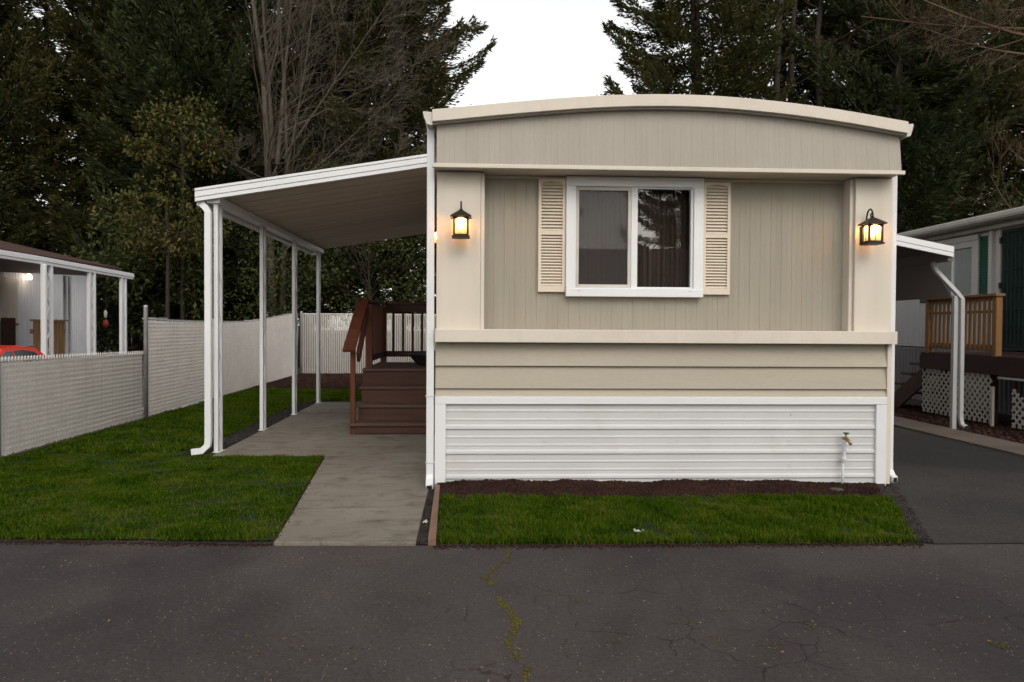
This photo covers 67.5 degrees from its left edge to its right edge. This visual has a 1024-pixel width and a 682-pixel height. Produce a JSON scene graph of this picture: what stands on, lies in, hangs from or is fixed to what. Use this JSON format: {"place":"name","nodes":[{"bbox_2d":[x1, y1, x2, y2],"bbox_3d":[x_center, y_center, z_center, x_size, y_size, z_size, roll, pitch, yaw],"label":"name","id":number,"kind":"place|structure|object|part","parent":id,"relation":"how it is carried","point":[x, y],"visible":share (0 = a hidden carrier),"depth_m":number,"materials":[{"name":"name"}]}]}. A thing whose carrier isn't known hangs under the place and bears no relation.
{"place":"outdoors","nodes":[
{"label":"outdoors","id":0,"kind":"place"},
{"bbox_2d":[1,318,32,346],"bbox_3d":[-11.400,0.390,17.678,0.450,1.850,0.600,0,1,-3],"label":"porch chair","id":1,"kind":"object","parent":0,"point":[8,331],"visible":0.26,"depth_m":17.62,"materials":[{"name":"brown wood"}]},
{"bbox_2d":[1,358,348,457],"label":"lot","id":2,"kind":"structure","parent":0,"point":[60,440],"depth_m":14.95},
{"bbox_2d":[0,345,50,361],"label":"parked car","id":3,"kind":"object","parent":2,"relation":"on","point":[7,351],"visible":0.14,"depth_m":10.97,"materials":[{"name":"red paint"}]},
{"bbox_3d":[-6.954,0.356,10.384,0.161,0.410,0.840,0,1,-3],"label":"side window","id":4,"kind":"part","parent":3,"relation":"part of","materials":[{"name":"grey glass"}]},
{"bbox_3d":[-7.001,0.333,11.317,0.165,0.420,0.930,0,1,-3],"label":"side window","id":5,"kind":"part","parent":3,"relation":"part of","materials":[{"name":"black glass"}]},
{"bbox_2d":[30,319,69,359],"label":"picket gate","id":6,"kind":"structure","parent":2,"relation":"on","point":[59,337],"depth_m":17.19,"materials":[{"name":"brown wood"}]},
{"bbox_2d":[0,241,121,358],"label":"mobile home","id":7,"kind":"object","parent":2,"relation":"on","point":[20,302],"visible":0.2,"depth_m":18.96,"materials":[{"name":"white metal"}]},
{"bbox_2d":[0,277,18,344],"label":"door","id":8,"kind":"structure","parent":7,"relation":"in","point":[8,286],"depth_m":18.06,"materials":[{"name":"beige paint"}]},
{"bbox_2d":[25,273,32,279],"bbox_3d":[-11.796,-1.629,18.722,0.180,0.261,0.180,0,1,-3],"label":"wall lamp","id":9,"kind":"object","parent":7,"relation":"attached to","point":[28,276],"visible":0.66,"depth_m":18.68,"materials":[{"name":"beige glass"}]},
{"bbox_2d":[0,250,133,356],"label":"carport","id":10,"kind":"object","parent":2,"relation":"on","point":[45,268],"visible":0.7,"depth_m":16.09,"materials":[{"name":"white metal"}]},
{"bbox_2d":[102,284,108,327],"bbox_3d":[-9.145,-0.889,17.243,0.140,1.190,0.133,0,1,-3],"label":"hanging ornament","id":11,"kind":"object","parent":10,"relation":"hanging from","point":[105,323],"visible":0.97,"depth_m":17.23,"materials":[{"name":"red plastic"}]},
{"bbox_2d":[60,219,232,354],"bbox_3d":[-12.556,-1.245,24.396,7.190,5.353,4.230,0,1,-3],"label":"broadleaf shrub","id":12,"kind":"object","parent":2,"relation":"on","point":[136,266],"visible":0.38,"depth_m":24.19,"materials":[{"name":"green plant"}]},
{"bbox_2d":[89,173,236,318],"bbox_3d":[-10.282,-1.976,22.855,3.928,6.298,3.266,0,1,-3],"label":"broadleaf tree","id":13,"kind":"object","parent":2,"relation":"on","point":[166,239],"visible":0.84,"depth_m":22.75,"materials":[{"name":"green plant"}]},
{"bbox_2d":[117,87,244,322],"bbox_3d":[-10.306,-3.423,24.016,3.470,9.144,3.260,0,1,-3],"label":"broadleaf tree","id":14,"kind":"object","parent":2,"relation":"on","point":[183,154],"visible":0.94,"depth_m":23.73,"materials":[{"name":"green plant"}]},
{"bbox_2d":[226,228,387,320],"bbox_3d":[-6.656,-2.006,24.672,5.099,6.331,4.319,0,1,-3],"label":"broadleaf shrub","id":15,"kind":"object","parent":2,"relation":"on","point":[288,279],"visible":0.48,"depth_m":24.36,"materials":[{"name":"green plant"}]},
{"bbox_2d":[179,0,461,316],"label":"bare tree","id":16,"kind":"object","parent":2,"relation":"on","point":[268,131],"visible":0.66,"depth_m":24.82,"materials":[{"name":"grey plant"}]},
{"bbox_2d":[0,386,361,540],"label":"lawn grass","id":17,"kind":"structure","parent":0,"point":[245,401],"depth_m":6.60,"materials":[{"name":"green plant"}]},
{"bbox_2d":[253,373,362,388],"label":"bark mulch","id":18,"kind":"object","parent":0,"point":[330,380],"visible":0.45,"depth_m":17.91,"materials":[{"name":"brown wood"}]},
{"bbox_2d":[212,402,434,545],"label":"patio paving","id":19,"kind":"structure","parent":0,"point":[377,465],"depth_m":6.74,"materials":[{"name":"concrete"}]},
{"bbox_2d":[188,154,436,455],"bbox_3d":[-2.169,-0.452,10.786,2.619,3.183,5.670,0,1,-3],"label":"carport","id":20,"kind":"object","parent":19,"relation":"on","point":[316,212],"visible":0.91,"depth_m":9.05,"materials":[{"name":"white metal"}]},
{"bbox_2d":[342,298,435,433],"bbox_3d":[-1.492,0.277,10.725,1.275,1.716,2.774,0,1,-3],"label":"wooden porch","id":21,"kind":"object","parent":19,"relation":"on","point":[384,381],"visible":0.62,"depth_m":10.03,"materials":[{"name":"brown wood"}]},
{"bbox_2d":[408,350,435,365],"bbox_3d":[-1.170,0.244,11.263,0.720,0.215,0.720,0,1,-3],"label":"planter bowl","id":22,"kind":"object","parent":21,"relation":"on","point":[418,357],"visible":0.31,"depth_m":11.03,"materials":[{"name":"plastic"}]},
{"bbox_2d":[1,0,1020,330],"label":"sky","id":23,"kind":"structure","parent":0,"point":[544,49],"materials":[{"name":"white"}]},
{"bbox_2d":[0,528,1023,681],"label":"road","id":24,"kind":"structure","parent":0,"point":[640,612],"depth_m":3.67,"materials":[{"name":"grey asphalt"}]},
{"bbox_2d":[0,455,923,550],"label":"soil crumbs","id":25,"kind":"object","parent":24,"relation":"on","point":[589,545],"visible":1,"depth_m":4.79,"materials":[{"name":"brown soil"}]},
{"bbox_2d":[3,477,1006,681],"bbox_3d":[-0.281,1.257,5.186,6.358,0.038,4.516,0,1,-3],"label":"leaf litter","id":26,"kind":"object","parent":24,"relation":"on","point":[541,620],"visible":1,"depth_m":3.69,"materials":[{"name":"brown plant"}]},
{"bbox_2d":[480,548,531,681],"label":"moss","id":27,"kind":"object","parent":24,"relation":"on","point":[511,616],"visible":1,"depth_m":3.55,"materials":[{"name":"green plant"}]},
{"bbox_2d":[62,557,1012,681],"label":"moss","id":28,"kind":"object","parent":24,"relation":"on","point":[1002,645],"visible":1,"depth_m":3.31,"materials":[{"name":"green plant"}]},
{"bbox_2d":[1,330,1023,528],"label":"ground","id":29,"kind":"structure","parent":0,"point":[1002,417],"depth_m":24.83,"materials":[{"name":"soil"}]},
{"bbox_2d":[0,5,77,251],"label":"conifer tree","id":30,"kind":"object","parent":29,"relation":"on","point":[1,78],"visible":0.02,"depth_m":30.99,"materials":[{"name":"green plant"}]},
{"bbox_2d":[0,0,122,251],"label":"conifer tree","id":31,"kind":"object","parent":29,"relation":"on","point":[31,61],"visible":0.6,"depth_m":26.83,"materials":[{"name":"green plant"}]},
{"bbox_2d":[0,351,143,458],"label":"chain link fence","id":32,"kind":"object","parent":29,"relation":"on","point":[44,400],"visible":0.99,"depth_m":8.97,"materials":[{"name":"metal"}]},
{"bbox_2d":[33,0,155,361],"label":"conifer tree","id":33,"kind":"object","parent":29,"relation":"on","point":[136,349],"depth_m":33.34,"materials":[{"name":"green plant"}]},
{"bbox_2d":[0,0,238,353],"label":"conifer tree","id":34,"kind":"object","parent":29,"relation":"on","point":[97,9],"visible":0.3,"depth_m":27.32,"materials":[{"name":"green plant"}]},
{"bbox_2d":[63,0,313,350],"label":"conifer tree","id":35,"kind":"object","parent":29,"relation":"on","point":[161,72],"visible":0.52,"depth_m":25.59,"materials":[{"name":"green plant"}]},
{"bbox_2d":[107,0,271,319],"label":"conifer tree","id":36,"kind":"object","parent":29,"relation":"on","point":[241,7],"visible":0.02,"depth_m":32.45,"materials":[{"name":"green plant"}]},
{"bbox_2d":[142,319,253,409],"bbox_3d":[-6.697,0.399,17.206,1.399,1.806,4.600,0,1,-3],"label":"fence","id":37,"kind":"object","parent":29,"relation":"on","point":[201,401],"visible":0.02,"depth_m":15.04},
{"bbox_2d":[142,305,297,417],"bbox_3d":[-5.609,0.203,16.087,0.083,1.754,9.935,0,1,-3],"label":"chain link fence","id":38,"kind":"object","parent":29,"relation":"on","point":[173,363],"visible":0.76,"depth_m":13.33,"materials":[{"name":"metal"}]},
{"bbox_2d":[205,0,354,332],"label":"conifer tree","id":39,"kind":"object","parent":29,"relation":"on","point":[279,171],"visible":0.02,"depth_m":35.23,"materials":[{"name":"green plant"}]},
{"bbox_2d":[209,0,408,367],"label":"conifer tree","id":40,"kind":"object","parent":29,"relation":"on","point":[277,94],"visible":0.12,"depth_m":29.45,"materials":[{"name":"green plant"}]},
{"bbox_2d":[288,159,436,338],"bbox_3d":[-4.301,-2.214,24.593,5.948,6.778,4.049,0,1,-3],"label":"broadleaf shrub","id":41,"kind":"object","parent":29,"relation":"on","point":[368,273],"visible":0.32,"depth_m":24.32,"materials":[{"name":"green plant"}]},
{"bbox_2d":[300,311,435,373],"bbox_3d":[-3.687,0.094,21.190,4.304,1.800,0.085,0,1,-3],"label":"chain link fence","id":42,"kind":"object","parent":29,"relation":"on","point":[332,331],"visible":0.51,"depth_m":21.14,"materials":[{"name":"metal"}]},
{"bbox_2d":[291,0,461,355],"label":"conifer tree","id":43,"kind":"object","parent":29,"relation":"on","point":[349,15],"visible":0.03,"depth_m":33.55,"materials":[{"name":"green plant"}]},
{"bbox_2d":[280,0,497,361],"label":"conifer tree","id":44,"kind":"object","parent":29,"relation":"on","point":[436,94],"visible":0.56,"depth_m":27.27,"materials":[{"name":"green plant"}]},
{"bbox_2d":[360,145,436,347],"bbox_3d":[-2.134,-2.814,25.199,4.975,7.980,4.040,1,1,28],"label":"broadleaf shrub","id":45,"kind":"object","parent":29,"relation":"on","point":[405,257],"visible":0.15,"depth_m":24.73,"materials":[{"name":"green plant"}]},
{"bbox_2d":[428,484,439,544],"bbox_3d":[-0.565,1.248,5.614,0.050,0.065,1.662,0,1,-5],"label":"edging board","id":46,"kind":"object","parent":29,"relation":"on","point":[432,536],"visible":0.81,"depth_m":5.29,"materials":[{"name":"brown wood"}]},
{"bbox_2d":[423,94,913,489],"bbox_3d":[1.006,-0.446,12.805,4.114,3.436,12.905,0,1,-3],"label":"mobile home","id":47,"kind":"object","parent":29,"relation":"on","point":[644,287],"visible":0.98,"depth_m":6.60,"materials":[{"name":"beige"}]},
{"bbox_2d":[434,227,436,246],"bbox_3d":[-0.869,-1.296,9.195,0.211,0.311,0.172,0,1,-3],"label":"wall lantern","id":48,"kind":"object","parent":47,"relation":"attached to","point":[435,232],"depth_m":9.14,"materials":[{"name":"brown metal"}]},
{"bbox_2d":[450,201,470,238],"bbox_3d":[-0.423,-1.009,6.363,0.172,0.311,0.211,0,1,-3],"label":"wall lantern","id":49,"kind":"object","parent":47,"relation":"attached to","point":[460,217],"depth_m":6.31,"materials":[{"name":"brown metal"}]},
{"bbox_2d":[565,176,703,297],"bbox_3d":[1.061,-0.901,6.717,1.200,1.036,0.199,0,1,-3],"label":"window","id":50,"kind":"structure","parent":47,"relation":"in","point":[625,236],"depth_m":6.77,"materials":[{"name":"white plastic"}]},
{"bbox_2d":[857,208,887,244],"bbox_3d":[3.061,-0.976,6.533,0.172,0.311,0.211,0,1,-3],"label":"wall lantern","id":51,"kind":"object","parent":47,"relation":"attached to","point":[867,233],"depth_m":6.50,"materials":[{"name":"brown metal"}]},
{"bbox_2d":[600,0,812,103],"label":"conifer tree","id":52,"kind":"object","parent":29,"relation":"on","point":[663,20],"visible":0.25,"depth_m":26.73,"materials":[{"name":"green plant"}]},
{"bbox_2d":[753,0,823,100],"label":"tree stem","id":53,"kind":"object","parent":29,"relation":"on","point":[776,80],"visible":0.27,"depth_m":27.22,"materials":[{"name":"brown plant"}]},
{"bbox_2d":[787,0,821,102],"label":"tree stem","id":54,"kind":"object","parent":29,"relation":"on","point":[791,57],"visible":0.22,"depth_m":28.08,"materials":[{"name":"brown plant"}]},
{"bbox_2d":[702,0,908,225],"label":"conifer tree","id":55,"kind":"object","parent":29,"relation":"on","point":[802,6],"visible":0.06,"depth_m":29.11,"materials":[{"name":"green plant"}]},
{"bbox_2d":[787,0,851,106],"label":"tree stem","id":56,"kind":"object","parent":29,"relation":"on","point":[819,18],"visible":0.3,"depth_m":27.51,"materials":[{"name":"brown plant"}]},
{"bbox_2d":[814,23,961,209],"bbox_3d":[18.849,-11.736,37.548,10.612,25.717,10.379,1,1,27],"label":"conifer tree","id":57,"kind":"object","parent":29,"relation":"on","point":[880,56],"depth_m":37.03,"materials":[{"name":"green plant"}]},
{"bbox_2d":[783,0,1023,232],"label":"conifer tree","id":58,"kind":"object","parent":29,"relation":"on","point":[927,179],"visible":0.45,"depth_m":26.09,"materials":[{"name":"green plant"}]},
{"bbox_2d":[810,0,1023,219],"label":"leafless tree","id":59,"kind":"object","parent":29,"relation":"on","point":[999,28],"visible":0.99,"depth_m":21.04,"materials":[{"name":"plant"}]},
{"bbox_2d":[896,235,969,429],"bbox_3d":[4.509,-0.349,12.945,3.003,2.999,5.570,0,1,-3],"label":"carport","id":60,"kind":"object","parent":29,"relation":"on","point":[919,275],"visible":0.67,"depth_m":10.42,"materials":[{"name":"white metal"}]},
{"bbox_2d":[852,0,1023,218],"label":"conifer tree","id":61,"kind":"object","parent":29,"relation":"on","point":[978,178],"visible":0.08,"depth_m":27.99,"materials":[{"name":"green plant"}]},
{"bbox_2d":[894,293,1023,428],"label":"wooden porch","id":62,"kind":"object","parent":29,"relation":"on","point":[995,363],"visible":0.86,"depth_m":11.30,"materials":[{"name":"brown wood"}]},
{"bbox_2d":[894,416,1023,456],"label":"kerb strip","id":63,"kind":"object","parent":29,"relation":"on","point":[1000,445],"visible":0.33,"depth_m":9.57,"materials":[{"name":"concrete"}]},
{"bbox_2d":[894,205,1023,416],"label":"mobile home","id":64,"kind":"object","parent":29,"relation":"on","point":[988,257],"visible":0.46,"depth_m":13.31,"materials":[{"name":"white"}]},
{"bbox_2d":[935,234,979,295],"bbox_3d":[8.104,-1.293,14.122,0.090,1.165,1.550,0,1,-3],"label":"window","id":65,"kind":"structure","parent":64,"relation":"in","point":[963,272],"depth_m":13.78,"materials":[{"name":"white"}]},
{"bbox_2d":[998,226,1023,350],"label":"door","id":66,"kind":"structure","parent":64,"relation":"in","point":[1012,240],"depth_m":12.48,"materials":[{"name":"green metal"}]},
{"bbox_2d":[894,404,1023,443],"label":"bark mulch","id":67,"kind":"object","parent":29,"relation":"on","point":[999,429],"visible":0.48,"depth_m":11.14,"materials":[{"name":"brown wood"}]},
{"bbox_2d":[898,195,1023,232],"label":"broadleaf shrub","id":68,"kind":"object","parent":29,"relation":"on","point":[1001,208],"depth_m":25.34,"materials":[{"name":"green plant"}]},
{"bbox_2d":[905,0,1023,227],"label":"conifer tree","id":69,"kind":"object","parent":29,"relation":"on","point":[1014,183],"visible":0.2,"depth_m":27.98,"materials":[{"name":"green plant"}]},
{"bbox_2d":[978,43,1023,203],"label":"conifer tree","id":70,"kind":"object","parent":29,"relation":"on","point":[1012,166],"depth_m":32.29,"materials":[{"name":"green plant"}]},
{"label":"gravel bed","id":71,"kind":"structure","parent":29,"relation":"on","visible":0},
{"bbox_2d":[416,484,434,544],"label":"gravel","id":72,"kind":"structure","parent":71,"relation":"on","point":[423,534],"depth_m":5.34,"materials":[{"name":"grey gravel"}]},
{"label":"gravel bed","id":73,"kind":"structure","parent":29,"relation":"on","visible":0},
{"bbox_2d":[879,485,933,542],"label":"gravel","id":74,"kind":"structure","parent":73,"relation":"on","point":[920,532],"depth_m":5.58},
{"label":"gravel bed","id":75,"kind":"structure","parent":29,"relation":"on","visible":0},
{"bbox_2d":[190,392,324,455],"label":"gravel","id":76,"kind":"structure","parent":75,"relation":"on","point":[243,434],"depth_m":10.13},
{"bbox_2d":[436,491,917,544],"bbox_3d":[1.255,1.229,5.475,3.629,0.081,1.380,0,1,-3],"label":"grass strip","id":77,"kind":"object","parent":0,"point":[828,510],"depth_m":5.35,"materials":[{"name":"green plant"}]},
{"bbox_2d":[437,478,884,498],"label":"bark mulch","id":78,"kind":"object","parent":77,"relation":"on","point":[756,486],"visible":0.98,"depth_m":6.35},
{"bbox_2d":[831,487,843,490],"bbox_3d":[2.706,1.249,6.394,0.120,0.036,0.118,0,1,-3],"label":"valve lid","id":79,"kind":"object","parent":78,"relation":"on","point":[836,488],"visible":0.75,"depth_m":6.38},
{"bbox_2d":[841,432,851,483],"bbox_3d":[2.874,1.050,6.585,0.055,0.525,0.112,0,1,-20],"label":"garden tap","id":80,"kind":"object","parent":78,"relation":"on","point":[843,457],"visible":0.97,"depth_m":6.60,"materials":[{"name":"white metal"}]},
{"bbox_2d":[886,426,1023,543],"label":"driveway","id":81,"kind":"structure","parent":0,"point":[952,491],"depth_m":6.60,"materials":[{"name":"grey asphalt"}]}
]}

